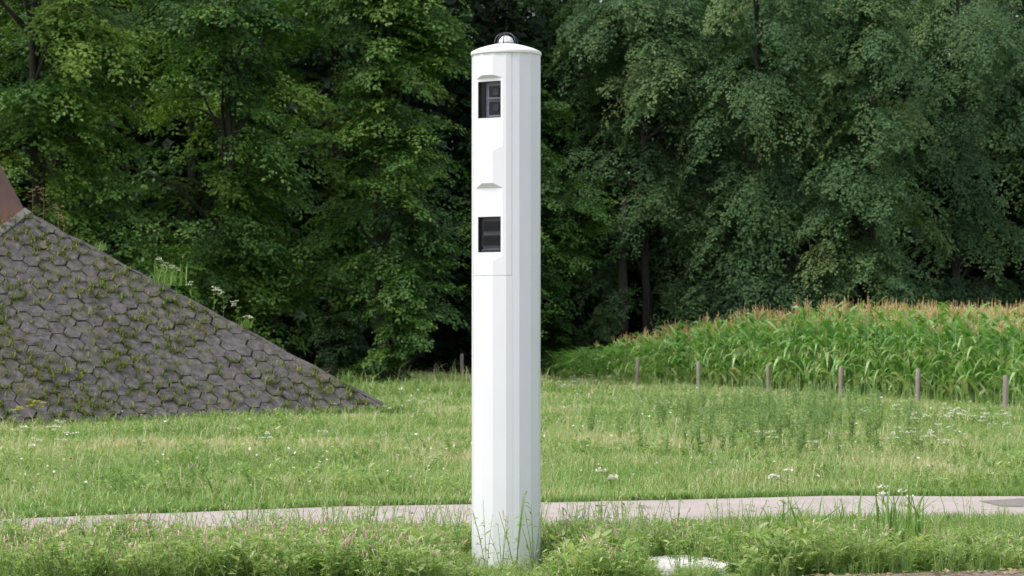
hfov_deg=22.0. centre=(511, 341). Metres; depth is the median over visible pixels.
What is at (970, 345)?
maize plant
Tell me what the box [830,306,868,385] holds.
maize plant
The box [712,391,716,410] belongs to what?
tall weed
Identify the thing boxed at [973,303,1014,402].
maize plant
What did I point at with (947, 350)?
maize plant
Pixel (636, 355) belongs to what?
maize plant
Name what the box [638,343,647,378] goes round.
maize plant
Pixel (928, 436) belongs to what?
yarrow plant
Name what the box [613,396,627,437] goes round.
tall weed
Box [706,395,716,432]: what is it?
tall weed
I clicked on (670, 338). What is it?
maize plant
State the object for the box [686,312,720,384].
maize plant
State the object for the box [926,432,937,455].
yarrow plant
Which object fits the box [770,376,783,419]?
tall weed
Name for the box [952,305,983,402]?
maize plant
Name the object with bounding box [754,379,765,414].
tall weed
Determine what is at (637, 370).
fence post
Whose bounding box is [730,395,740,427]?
tall weed
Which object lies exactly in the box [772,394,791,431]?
tall weed
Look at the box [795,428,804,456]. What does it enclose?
tall weed
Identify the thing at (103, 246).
grass clump
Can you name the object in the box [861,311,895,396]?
maize plant
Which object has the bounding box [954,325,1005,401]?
maize plant
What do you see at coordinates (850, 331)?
maize plant
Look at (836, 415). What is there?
tall weed
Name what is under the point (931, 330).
maize plant
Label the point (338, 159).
beech tree
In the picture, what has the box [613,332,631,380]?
maize plant
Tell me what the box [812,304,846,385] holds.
maize plant
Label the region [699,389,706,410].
tall weed
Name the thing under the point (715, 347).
maize plant
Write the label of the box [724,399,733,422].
tall weed
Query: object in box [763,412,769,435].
tall weed
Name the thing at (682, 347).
maize plant
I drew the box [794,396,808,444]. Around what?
tall weed
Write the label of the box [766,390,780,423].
tall weed
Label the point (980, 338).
maize plant
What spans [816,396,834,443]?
tall weed
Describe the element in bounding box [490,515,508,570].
flowering weed
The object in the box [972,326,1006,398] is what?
maize plant
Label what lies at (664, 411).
tall weed
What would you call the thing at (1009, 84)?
hornbeam tree
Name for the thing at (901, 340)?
maize plant
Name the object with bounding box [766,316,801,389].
maize plant
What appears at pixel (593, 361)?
maize plant
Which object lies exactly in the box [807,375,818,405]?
tall weed
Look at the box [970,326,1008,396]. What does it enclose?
maize plant
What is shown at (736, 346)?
maize plant
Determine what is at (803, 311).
maize plant
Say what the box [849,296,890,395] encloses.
maize plant
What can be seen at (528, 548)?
flowering weed
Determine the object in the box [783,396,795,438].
tall weed
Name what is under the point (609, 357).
maize plant
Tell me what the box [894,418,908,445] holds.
tall weed
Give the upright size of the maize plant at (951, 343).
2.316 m
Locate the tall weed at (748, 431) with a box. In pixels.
[743,414,754,443]
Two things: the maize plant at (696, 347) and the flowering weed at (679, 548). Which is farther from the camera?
the maize plant at (696, 347)
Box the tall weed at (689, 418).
[683,393,692,422]
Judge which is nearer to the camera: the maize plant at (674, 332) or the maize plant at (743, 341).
the maize plant at (743, 341)
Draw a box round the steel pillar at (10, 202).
[0,165,23,225]
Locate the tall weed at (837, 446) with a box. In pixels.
[834,431,843,461]
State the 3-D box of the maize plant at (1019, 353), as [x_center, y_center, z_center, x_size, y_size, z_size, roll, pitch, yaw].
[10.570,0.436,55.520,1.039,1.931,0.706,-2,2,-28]
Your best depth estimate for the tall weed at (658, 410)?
47.06 m
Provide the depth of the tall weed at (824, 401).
42.10 m
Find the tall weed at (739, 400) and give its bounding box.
[735,388,744,420]
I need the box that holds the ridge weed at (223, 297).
[217,290,227,316]
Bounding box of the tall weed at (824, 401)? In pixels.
[817,386,829,419]
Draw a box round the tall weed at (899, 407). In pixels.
[895,397,900,422]
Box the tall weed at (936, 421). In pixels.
[933,406,939,424]
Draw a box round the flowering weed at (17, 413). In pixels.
[11,406,22,427]
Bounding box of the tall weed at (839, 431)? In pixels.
[832,416,840,446]
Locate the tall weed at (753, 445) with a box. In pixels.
[750,426,763,452]
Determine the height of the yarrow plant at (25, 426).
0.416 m
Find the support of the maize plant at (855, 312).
on the ground at (824, 572)
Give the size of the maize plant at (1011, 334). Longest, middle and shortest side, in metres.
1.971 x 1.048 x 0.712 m
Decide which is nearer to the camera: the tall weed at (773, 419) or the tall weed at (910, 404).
the tall weed at (773, 419)
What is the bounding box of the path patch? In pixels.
[982,498,1023,506]
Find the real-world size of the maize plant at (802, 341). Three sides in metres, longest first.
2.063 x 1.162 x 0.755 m
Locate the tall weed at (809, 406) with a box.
[806,393,813,422]
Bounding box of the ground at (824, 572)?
[0,342,1023,575]
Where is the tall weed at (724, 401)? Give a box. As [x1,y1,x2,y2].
[722,389,726,408]
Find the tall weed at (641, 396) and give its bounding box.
[639,385,644,407]
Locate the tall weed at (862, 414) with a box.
[857,392,865,421]
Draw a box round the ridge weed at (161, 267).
[155,257,166,280]
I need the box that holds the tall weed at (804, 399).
[801,387,810,429]
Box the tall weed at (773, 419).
[770,409,776,428]
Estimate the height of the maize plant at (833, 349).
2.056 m
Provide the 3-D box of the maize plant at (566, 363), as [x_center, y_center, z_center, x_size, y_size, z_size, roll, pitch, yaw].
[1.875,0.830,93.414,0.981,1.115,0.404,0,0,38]
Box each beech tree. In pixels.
[0,0,180,262]
[0,0,210,305]
[54,0,351,355]
[87,0,328,322]
[159,0,471,374]
[231,0,479,381]
[451,89,625,336]
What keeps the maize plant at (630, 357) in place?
on the ground at (824, 572)
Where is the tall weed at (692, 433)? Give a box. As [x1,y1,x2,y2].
[688,423,695,449]
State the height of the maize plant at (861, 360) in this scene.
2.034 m
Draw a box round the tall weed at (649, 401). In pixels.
[647,390,652,410]
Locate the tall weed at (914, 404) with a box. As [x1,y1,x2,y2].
[912,403,922,430]
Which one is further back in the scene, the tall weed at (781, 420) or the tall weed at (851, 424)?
the tall weed at (851, 424)
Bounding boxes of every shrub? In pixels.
[160,272,206,307]
[309,311,370,379]
[345,264,443,384]
[541,296,596,376]
[580,305,623,364]
[667,285,721,333]
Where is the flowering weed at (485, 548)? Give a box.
[471,503,492,564]
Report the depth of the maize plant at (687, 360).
78.01 m
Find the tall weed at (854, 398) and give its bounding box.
[850,385,858,410]
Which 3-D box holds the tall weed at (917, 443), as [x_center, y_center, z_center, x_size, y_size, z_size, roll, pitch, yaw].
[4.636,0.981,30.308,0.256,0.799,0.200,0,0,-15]
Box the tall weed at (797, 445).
[794,428,802,458]
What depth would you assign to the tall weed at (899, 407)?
42.04 m
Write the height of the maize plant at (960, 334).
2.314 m
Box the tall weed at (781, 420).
[773,397,786,446]
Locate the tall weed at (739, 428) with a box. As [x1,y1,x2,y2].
[736,419,742,436]
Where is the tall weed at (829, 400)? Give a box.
[825,390,833,416]
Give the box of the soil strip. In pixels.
[828,570,1023,575]
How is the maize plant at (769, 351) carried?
on the ground at (824, 572)
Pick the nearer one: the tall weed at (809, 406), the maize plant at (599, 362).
the tall weed at (809, 406)
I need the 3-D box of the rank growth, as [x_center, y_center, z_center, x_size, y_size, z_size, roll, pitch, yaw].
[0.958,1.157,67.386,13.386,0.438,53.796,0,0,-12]
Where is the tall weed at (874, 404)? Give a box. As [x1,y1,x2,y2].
[870,391,881,419]
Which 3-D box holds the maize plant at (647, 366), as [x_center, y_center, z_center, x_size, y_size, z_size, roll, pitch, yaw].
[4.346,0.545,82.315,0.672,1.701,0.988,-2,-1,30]
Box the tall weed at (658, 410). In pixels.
[654,381,661,413]
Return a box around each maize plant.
[541,351,558,375]
[543,353,559,375]
[546,354,555,376]
[555,355,562,374]
[556,348,574,375]
[557,349,577,376]
[562,354,574,375]
[564,348,581,373]
[567,347,587,377]
[567,348,581,374]
[573,351,591,376]
[574,350,590,374]
[575,344,597,375]
[576,347,601,375]
[576,350,589,375]
[578,353,588,377]
[582,343,605,379]
[585,349,595,375]
[586,348,606,375]
[586,349,606,379]
[588,343,610,379]
[590,352,606,375]
[594,348,610,377]
[597,345,612,376]
[599,342,624,379]
[600,347,624,377]
[604,336,624,378]
[604,336,626,377]
[606,340,626,374]
[608,343,625,376]
[609,341,627,377]
[611,334,633,379]
[612,341,635,379]
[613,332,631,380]
[615,335,638,381]
[623,336,636,375]
[623,338,651,374]
[624,339,634,379]
[626,334,643,371]
[627,331,656,371]
[627,334,651,378]
[629,337,642,378]
[629,342,644,381]
[632,330,649,382]
[632,330,662,384]
[633,332,665,381]
[638,331,665,377]
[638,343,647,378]
[639,339,656,379]
[640,328,658,380]
[642,334,653,377]
[642,334,661,380]
[643,341,672,377]
[644,331,669,382]
[647,327,679,379]
[647,330,674,379]
[647,339,665,382]
[650,325,682,383]
[653,334,683,381]
[656,319,689,380]
[657,320,685,376]
[659,331,685,379]
[660,335,680,377]
[663,335,683,378]
[666,324,700,381]
[668,337,684,379]
[670,321,701,378]
[670,336,692,378]
[672,331,695,378]
[675,330,694,377]
[679,332,695,384]
[684,315,712,377]
[685,331,701,382]
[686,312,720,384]
[690,332,721,377]
[691,318,702,375]
[691,324,703,381]
[694,334,704,382]
[695,321,711,383]
[696,311,720,384]
[699,317,733,379]
[699,321,731,382]
[701,330,721,383]
[703,325,731,382]
[704,311,728,384]
[706,320,732,386]
[707,310,746,387]
[707,322,732,384]
[710,322,735,388]
[712,319,747,381]
[712,324,734,379]
[719,313,751,379]
[720,311,756,386]
[721,326,742,386]
[723,315,758,387]
[727,307,751,374]
[728,315,738,384]
[728,315,763,383]
[733,306,767,385]
[734,303,754,387]
[735,308,764,381]
[739,321,772,382]
[740,307,769,382]
[742,309,780,388]
[742,309,785,380]
[748,318,782,380]
[752,319,788,385]
[755,314,790,380]
[755,325,769,386]
[757,319,790,389]
[759,305,791,388]
[763,321,790,389]
[764,314,787,390]
[765,319,801,386]
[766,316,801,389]
[769,301,814,386]
[770,304,808,388]
[771,310,801,390]
[776,314,816,391]
[777,319,813,388]
[784,306,804,387]
[785,302,820,391]
[786,314,819,388]
[792,323,820,390]
[793,310,813,375]
[793,315,817,390]
[797,304,824,390]
[798,299,831,390]
[798,316,824,391]
[799,311,839,391]
[801,311,841,380]
[802,308,839,390]
[804,308,820,392]
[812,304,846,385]
[812,307,841,391]
[814,299,845,391]
[817,306,854,396]
[821,302,859,378]
[821,322,863,381]
[827,312,844,393]
[827,316,854,387]
[828,299,870,390]
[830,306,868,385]
[832,312,857,387]
[833,323,866,393]
[837,297,852,390]
[840,303,886,397]
[840,321,882,391]
[841,313,879,394]
[845,294,887,384]
[845,303,887,393]
[845,318,866,395]
[846,304,856,380]
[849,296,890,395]
[851,306,872,394]
[851,316,892,392]
[852,301,889,391]
[857,303,905,393]
[857,307,895,386]
[860,323,896,396]
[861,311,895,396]
[865,300,906,393]
[865,323,902,387]
[866,313,912,394]
[870,308,918,397]
[873,311,913,394]
[877,319,920,397]
[879,304,925,394]
[879,306,899,381]
[880,316,925,397]
[881,297,915,391]
[881,305,923,392]
[882,302,914,394]
[886,326,899,389]
[894,309,923,394]
[897,317,926,386]
[899,311,946,394]
[902,306,940,394]
[902,307,946,398]
[902,316,926,393]
[904,299,953,399]
[905,328,946,399]
[906,327,948,391]
[908,300,947,397]
[911,305,943,385]
[911,305,948,398]
[917,301,961,396]
[917,327,956,400]
[919,304,945,397]
[919,313,946,398]
[921,326,963,400]
[922,307,976,400]
[929,302,972,400]
[931,323,961,401]
[932,302,970,398]
[938,321,983,395]
[939,302,981,399]
[939,329,973,400]
[943,302,991,396]
[943,305,974,399]
[943,315,960,398]
[943,323,983,401]
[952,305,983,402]
[953,316,1004,402]
[953,319,987,390]
[954,304,986,396]
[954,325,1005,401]
[955,306,995,402]
[959,318,1003,400]
[959,323,988,399]
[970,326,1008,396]
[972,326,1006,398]
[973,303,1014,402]
[973,312,1016,397]
[976,320,1018,399]
[977,321,1019,392]
[979,312,1004,391]
[979,316,1006,393]
[981,308,1013,387]
[981,326,1010,404]
[982,314,1021,402]
[984,311,1020,402]
[986,306,1023,403]
[996,323,1022,403]
[999,321,1023,402]
[1002,319,1023,402]
[1003,314,1023,406]
[1003,316,1022,404]
[1005,320,1023,385]
[1007,331,1023,385]
[1013,343,1023,367]
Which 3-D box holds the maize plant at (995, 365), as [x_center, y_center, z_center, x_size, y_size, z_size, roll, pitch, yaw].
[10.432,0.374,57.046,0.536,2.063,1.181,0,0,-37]
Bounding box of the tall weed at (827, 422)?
[820,389,831,424]
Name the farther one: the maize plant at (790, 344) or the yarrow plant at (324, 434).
the maize plant at (790, 344)
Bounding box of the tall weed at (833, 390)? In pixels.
[828,379,836,402]
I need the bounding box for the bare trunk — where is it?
[618,196,628,346]
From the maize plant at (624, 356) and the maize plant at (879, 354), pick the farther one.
the maize plant at (624, 356)
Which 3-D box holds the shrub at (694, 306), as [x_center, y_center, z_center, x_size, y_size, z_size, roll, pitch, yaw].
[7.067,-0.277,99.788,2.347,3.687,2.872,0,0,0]
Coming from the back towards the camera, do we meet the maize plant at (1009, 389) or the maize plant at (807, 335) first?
the maize plant at (807, 335)
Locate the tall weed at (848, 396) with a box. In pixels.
[844,387,854,405]
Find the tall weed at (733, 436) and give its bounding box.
[725,415,738,458]
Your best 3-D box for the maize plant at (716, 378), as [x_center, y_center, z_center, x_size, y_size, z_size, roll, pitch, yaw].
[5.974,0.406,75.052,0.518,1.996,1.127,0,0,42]
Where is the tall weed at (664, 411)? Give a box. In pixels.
[653,394,668,426]
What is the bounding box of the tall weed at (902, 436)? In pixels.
[895,418,909,452]
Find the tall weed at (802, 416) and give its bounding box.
[797,401,808,439]
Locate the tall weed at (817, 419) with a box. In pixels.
[808,398,821,434]
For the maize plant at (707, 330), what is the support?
on the ground at (824, 572)
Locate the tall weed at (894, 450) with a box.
[889,430,897,457]
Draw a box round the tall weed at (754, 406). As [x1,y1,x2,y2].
[748,378,761,414]
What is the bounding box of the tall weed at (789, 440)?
[785,428,791,452]
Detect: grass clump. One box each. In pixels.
[95,239,109,250]
[145,259,187,285]
[238,318,253,327]
[335,371,357,382]
[400,399,429,414]
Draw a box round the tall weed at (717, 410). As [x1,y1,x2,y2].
[715,393,721,415]
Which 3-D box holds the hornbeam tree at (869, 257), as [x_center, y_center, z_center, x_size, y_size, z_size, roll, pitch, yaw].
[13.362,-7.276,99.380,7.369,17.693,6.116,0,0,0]
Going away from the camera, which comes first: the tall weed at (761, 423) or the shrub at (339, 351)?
the tall weed at (761, 423)
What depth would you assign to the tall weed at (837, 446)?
29.01 m
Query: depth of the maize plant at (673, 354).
79.28 m
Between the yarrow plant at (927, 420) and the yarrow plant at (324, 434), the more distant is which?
the yarrow plant at (927, 420)
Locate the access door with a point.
(492, 137)
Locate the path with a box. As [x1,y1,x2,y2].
[0,496,1023,532]
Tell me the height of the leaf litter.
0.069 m
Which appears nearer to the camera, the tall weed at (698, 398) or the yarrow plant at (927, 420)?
the yarrow plant at (927, 420)
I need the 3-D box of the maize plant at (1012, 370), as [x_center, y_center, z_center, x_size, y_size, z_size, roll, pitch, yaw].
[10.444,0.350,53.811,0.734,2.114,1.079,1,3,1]
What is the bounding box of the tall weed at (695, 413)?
[692,399,701,422]
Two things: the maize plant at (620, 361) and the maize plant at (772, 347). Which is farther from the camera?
the maize plant at (620, 361)
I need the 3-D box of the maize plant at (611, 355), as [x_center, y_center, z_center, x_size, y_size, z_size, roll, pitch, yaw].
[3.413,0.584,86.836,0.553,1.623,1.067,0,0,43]
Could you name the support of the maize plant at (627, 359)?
on the ground at (824, 572)
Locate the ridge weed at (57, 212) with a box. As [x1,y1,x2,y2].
[52,204,63,225]
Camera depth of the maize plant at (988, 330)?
56.98 m
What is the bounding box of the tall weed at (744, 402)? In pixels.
[737,375,748,423]
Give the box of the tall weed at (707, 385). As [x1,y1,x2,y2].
[697,375,708,409]
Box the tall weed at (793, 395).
[789,380,797,407]
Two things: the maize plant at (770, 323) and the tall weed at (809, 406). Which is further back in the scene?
the maize plant at (770, 323)
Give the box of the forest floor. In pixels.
[429,370,603,377]
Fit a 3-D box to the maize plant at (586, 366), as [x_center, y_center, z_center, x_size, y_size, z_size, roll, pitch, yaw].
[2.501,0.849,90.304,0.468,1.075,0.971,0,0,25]
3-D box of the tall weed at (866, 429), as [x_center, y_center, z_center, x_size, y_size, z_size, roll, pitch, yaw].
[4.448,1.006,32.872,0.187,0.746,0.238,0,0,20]
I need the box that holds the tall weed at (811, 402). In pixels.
[809,393,815,418]
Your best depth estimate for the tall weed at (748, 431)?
32.27 m
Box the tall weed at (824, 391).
[820,381,827,404]
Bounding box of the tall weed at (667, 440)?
[664,432,669,453]
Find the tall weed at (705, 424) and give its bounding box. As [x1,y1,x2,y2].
[699,403,711,435]
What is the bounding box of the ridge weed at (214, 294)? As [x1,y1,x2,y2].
[208,286,218,303]
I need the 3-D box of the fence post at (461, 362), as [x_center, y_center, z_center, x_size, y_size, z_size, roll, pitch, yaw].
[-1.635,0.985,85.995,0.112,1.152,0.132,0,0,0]
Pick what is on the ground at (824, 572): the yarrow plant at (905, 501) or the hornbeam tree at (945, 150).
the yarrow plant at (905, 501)
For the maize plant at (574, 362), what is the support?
on the ground at (824, 572)
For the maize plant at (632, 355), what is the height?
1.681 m
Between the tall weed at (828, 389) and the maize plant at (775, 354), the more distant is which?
the maize plant at (775, 354)
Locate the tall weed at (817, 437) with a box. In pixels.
[808,417,821,451]
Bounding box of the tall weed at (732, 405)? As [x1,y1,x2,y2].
[729,399,736,423]
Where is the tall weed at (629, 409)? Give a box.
[627,397,639,424]
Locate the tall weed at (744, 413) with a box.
[738,407,747,436]
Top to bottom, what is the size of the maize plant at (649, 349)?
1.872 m
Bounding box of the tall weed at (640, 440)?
[633,416,652,455]
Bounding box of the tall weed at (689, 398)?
[684,385,693,414]
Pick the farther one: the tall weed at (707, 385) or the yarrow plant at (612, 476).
the tall weed at (707, 385)
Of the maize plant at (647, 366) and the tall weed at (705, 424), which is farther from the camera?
the maize plant at (647, 366)
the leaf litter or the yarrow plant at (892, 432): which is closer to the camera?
the leaf litter
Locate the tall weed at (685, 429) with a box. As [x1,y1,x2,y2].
[682,419,688,445]
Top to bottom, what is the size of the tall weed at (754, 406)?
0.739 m
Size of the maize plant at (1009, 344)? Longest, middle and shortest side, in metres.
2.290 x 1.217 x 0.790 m
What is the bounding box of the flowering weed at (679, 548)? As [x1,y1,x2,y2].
[669,522,691,568]
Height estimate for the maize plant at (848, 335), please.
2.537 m
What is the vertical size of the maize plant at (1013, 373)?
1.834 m
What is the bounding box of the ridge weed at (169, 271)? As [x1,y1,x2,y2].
[161,262,174,287]
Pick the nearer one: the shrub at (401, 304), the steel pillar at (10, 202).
the steel pillar at (10, 202)
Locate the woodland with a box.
[0,0,1023,374]
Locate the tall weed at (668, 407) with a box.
[665,380,673,410]
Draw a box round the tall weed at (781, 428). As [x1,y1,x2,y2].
[775,413,783,445]
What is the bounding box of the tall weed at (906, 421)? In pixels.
[903,407,912,434]
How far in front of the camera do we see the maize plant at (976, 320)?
57.58 m
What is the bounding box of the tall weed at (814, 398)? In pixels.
[809,379,819,413]
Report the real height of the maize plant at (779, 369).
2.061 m
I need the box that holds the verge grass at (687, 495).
[0,485,1023,575]
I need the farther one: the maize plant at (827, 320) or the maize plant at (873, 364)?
the maize plant at (827, 320)
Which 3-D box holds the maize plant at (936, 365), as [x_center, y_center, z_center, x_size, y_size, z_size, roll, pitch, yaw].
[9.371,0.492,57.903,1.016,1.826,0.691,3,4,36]
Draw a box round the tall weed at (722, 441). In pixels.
[717,415,727,451]
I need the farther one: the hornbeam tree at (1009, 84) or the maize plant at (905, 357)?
the hornbeam tree at (1009, 84)
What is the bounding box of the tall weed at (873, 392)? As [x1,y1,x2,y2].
[869,381,876,403]
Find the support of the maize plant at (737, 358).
on the ground at (824, 572)
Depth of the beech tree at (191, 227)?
82.71 m
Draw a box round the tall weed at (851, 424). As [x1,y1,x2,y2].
[844,400,856,440]
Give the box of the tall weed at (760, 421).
[756,406,765,440]
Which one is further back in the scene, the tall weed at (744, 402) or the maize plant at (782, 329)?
the maize plant at (782, 329)
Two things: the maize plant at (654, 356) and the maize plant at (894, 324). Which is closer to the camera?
the maize plant at (894, 324)
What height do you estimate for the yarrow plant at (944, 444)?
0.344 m
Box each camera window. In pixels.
[478,81,500,118]
[478,216,500,251]
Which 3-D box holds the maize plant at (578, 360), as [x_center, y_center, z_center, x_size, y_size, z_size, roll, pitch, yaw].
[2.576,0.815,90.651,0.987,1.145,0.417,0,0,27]
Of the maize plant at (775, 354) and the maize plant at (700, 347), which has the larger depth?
the maize plant at (700, 347)
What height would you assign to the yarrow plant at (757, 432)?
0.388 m
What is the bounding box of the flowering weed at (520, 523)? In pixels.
[499,490,529,568]
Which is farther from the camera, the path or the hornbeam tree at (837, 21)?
the hornbeam tree at (837, 21)
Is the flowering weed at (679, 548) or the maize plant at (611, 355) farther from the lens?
the maize plant at (611, 355)
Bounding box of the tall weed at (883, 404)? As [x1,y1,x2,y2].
[870,384,887,430]
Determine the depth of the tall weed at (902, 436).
30.01 m
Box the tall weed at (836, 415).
[831,401,841,425]
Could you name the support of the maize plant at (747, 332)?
on the ground at (824, 572)
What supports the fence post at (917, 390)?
on the ground at (824, 572)
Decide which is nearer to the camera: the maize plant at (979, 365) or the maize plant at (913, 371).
the maize plant at (979, 365)
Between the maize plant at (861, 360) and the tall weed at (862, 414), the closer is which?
the tall weed at (862, 414)
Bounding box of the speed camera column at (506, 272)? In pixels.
[471,32,540,567]
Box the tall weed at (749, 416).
[739,394,757,442]
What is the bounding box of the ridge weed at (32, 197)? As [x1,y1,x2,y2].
[26,186,38,211]
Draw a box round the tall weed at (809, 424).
[807,410,816,439]
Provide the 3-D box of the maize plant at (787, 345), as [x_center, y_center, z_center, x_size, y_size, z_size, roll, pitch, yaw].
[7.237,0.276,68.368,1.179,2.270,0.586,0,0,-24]
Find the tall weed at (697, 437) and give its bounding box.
[692,405,704,454]
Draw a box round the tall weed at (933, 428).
[931,420,938,441]
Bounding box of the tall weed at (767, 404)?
[761,392,770,417]
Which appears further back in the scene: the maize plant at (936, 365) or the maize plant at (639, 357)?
the maize plant at (639, 357)
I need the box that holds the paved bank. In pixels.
[0,208,400,425]
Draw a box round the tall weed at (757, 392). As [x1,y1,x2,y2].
[753,377,761,406]
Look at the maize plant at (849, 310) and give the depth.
63.90 m
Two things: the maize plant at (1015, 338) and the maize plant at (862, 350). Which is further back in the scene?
the maize plant at (862, 350)
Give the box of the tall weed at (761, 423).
[753,388,771,448]
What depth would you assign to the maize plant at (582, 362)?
91.10 m
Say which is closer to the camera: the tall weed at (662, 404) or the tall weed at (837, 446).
the tall weed at (837, 446)
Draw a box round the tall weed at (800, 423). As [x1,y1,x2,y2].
[792,405,808,449]
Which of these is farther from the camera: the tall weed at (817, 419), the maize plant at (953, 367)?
the maize plant at (953, 367)
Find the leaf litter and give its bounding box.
[771,568,1023,575]
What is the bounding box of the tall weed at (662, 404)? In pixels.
[656,386,669,422]
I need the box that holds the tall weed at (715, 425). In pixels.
[714,413,723,440]
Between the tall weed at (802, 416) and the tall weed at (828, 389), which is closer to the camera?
the tall weed at (802, 416)
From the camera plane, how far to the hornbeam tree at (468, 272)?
104.57 m
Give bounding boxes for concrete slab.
[639,555,728,574]
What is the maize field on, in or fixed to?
on the ground at (824, 572)
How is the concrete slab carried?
on the ground at (824, 572)
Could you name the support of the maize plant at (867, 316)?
on the ground at (824, 572)
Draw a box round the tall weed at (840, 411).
[837,404,843,428]
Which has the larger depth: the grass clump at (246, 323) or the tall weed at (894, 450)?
the grass clump at (246, 323)
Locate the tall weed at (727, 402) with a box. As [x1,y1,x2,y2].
[723,401,729,423]
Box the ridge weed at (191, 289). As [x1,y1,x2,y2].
[186,281,196,297]
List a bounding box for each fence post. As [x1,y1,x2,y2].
[460,354,462,376]
[635,358,639,383]
[696,362,700,388]
[766,364,769,391]
[838,367,842,397]
[915,369,920,401]
[1002,375,1007,408]
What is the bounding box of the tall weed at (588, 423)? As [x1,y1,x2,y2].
[580,389,599,431]
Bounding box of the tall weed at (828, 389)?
[825,386,833,416]
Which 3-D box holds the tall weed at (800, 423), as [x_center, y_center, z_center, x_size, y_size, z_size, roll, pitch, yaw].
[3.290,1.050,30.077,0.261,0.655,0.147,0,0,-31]
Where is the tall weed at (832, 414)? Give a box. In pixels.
[828,401,834,426]
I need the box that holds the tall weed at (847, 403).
[844,384,858,429]
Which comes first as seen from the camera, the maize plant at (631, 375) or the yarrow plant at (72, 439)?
the yarrow plant at (72, 439)
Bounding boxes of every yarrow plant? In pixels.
[21,425,33,449]
[24,437,40,462]
[44,426,56,453]
[49,420,62,443]
[64,431,79,450]
[258,431,272,451]
[319,430,329,449]
[593,467,618,522]
[752,430,767,457]
[765,430,782,455]
[768,467,797,519]
[870,484,892,527]
[883,431,898,448]
[891,404,902,423]
[898,488,913,526]
[899,431,916,458]
[921,429,935,447]
[922,414,929,430]
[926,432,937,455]
[938,439,948,455]
[939,403,951,421]
[944,415,952,438]
[953,407,960,425]
[979,413,988,435]
[980,407,989,429]
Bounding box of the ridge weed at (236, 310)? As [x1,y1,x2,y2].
[231,300,239,323]
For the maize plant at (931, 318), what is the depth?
60.39 m
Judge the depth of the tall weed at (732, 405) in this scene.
40.23 m
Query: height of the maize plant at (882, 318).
2.420 m
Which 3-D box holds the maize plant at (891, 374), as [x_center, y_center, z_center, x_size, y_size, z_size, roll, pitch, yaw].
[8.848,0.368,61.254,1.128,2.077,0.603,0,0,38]
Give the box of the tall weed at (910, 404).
[905,385,914,427]
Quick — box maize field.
[562,297,1023,401]
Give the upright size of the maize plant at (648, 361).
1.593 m
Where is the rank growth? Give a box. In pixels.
[344,368,1023,407]
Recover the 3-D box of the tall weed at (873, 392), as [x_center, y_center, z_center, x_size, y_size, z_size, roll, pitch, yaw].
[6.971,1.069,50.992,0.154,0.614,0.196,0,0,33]
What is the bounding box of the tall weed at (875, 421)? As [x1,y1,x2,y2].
[868,393,882,451]
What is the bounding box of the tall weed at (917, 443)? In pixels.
[904,395,925,451]
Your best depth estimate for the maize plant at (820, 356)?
65.81 m
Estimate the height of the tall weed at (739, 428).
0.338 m
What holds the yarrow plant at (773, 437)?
on the ground at (824, 572)
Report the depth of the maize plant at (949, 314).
57.43 m
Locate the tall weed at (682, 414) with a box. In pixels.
[675,379,693,424]
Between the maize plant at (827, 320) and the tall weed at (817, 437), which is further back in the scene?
the maize plant at (827, 320)
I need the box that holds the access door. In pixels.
[473,52,511,275]
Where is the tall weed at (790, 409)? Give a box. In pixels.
[788,397,810,448]
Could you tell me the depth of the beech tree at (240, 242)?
72.50 m
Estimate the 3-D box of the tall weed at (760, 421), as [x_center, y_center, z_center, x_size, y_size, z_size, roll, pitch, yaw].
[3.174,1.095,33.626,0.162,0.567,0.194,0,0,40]
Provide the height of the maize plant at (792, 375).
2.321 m
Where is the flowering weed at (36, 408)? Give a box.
[25,399,45,424]
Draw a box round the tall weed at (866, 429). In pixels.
[860,392,874,442]
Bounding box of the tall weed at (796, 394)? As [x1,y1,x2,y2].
[789,374,799,408]
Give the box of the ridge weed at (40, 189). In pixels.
[38,188,49,219]
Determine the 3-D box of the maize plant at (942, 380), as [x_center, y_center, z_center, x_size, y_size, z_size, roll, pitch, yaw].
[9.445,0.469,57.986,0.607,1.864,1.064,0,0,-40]
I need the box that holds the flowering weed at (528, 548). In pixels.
[521,504,542,567]
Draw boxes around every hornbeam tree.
[400,0,581,335]
[488,0,680,351]
[541,0,780,348]
[541,0,784,341]
[614,0,865,326]
[687,0,926,317]
[769,0,958,314]
[843,0,1023,314]
[884,0,1023,311]
[963,5,1023,258]
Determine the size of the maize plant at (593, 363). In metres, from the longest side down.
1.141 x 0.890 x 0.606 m
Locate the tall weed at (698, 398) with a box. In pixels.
[696,384,702,421]
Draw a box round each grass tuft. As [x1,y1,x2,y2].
[177,447,219,469]
[727,487,860,543]
[806,475,953,543]
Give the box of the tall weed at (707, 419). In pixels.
[705,417,714,442]
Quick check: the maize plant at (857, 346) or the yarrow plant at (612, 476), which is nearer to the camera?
the yarrow plant at (612, 476)
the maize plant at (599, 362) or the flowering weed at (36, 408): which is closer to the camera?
the flowering weed at (36, 408)
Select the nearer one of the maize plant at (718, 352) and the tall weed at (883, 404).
the tall weed at (883, 404)
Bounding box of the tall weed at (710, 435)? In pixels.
[701,424,712,450]
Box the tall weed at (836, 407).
[829,386,839,412]
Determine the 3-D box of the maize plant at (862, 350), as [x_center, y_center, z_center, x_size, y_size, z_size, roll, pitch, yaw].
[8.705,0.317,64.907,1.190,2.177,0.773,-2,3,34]

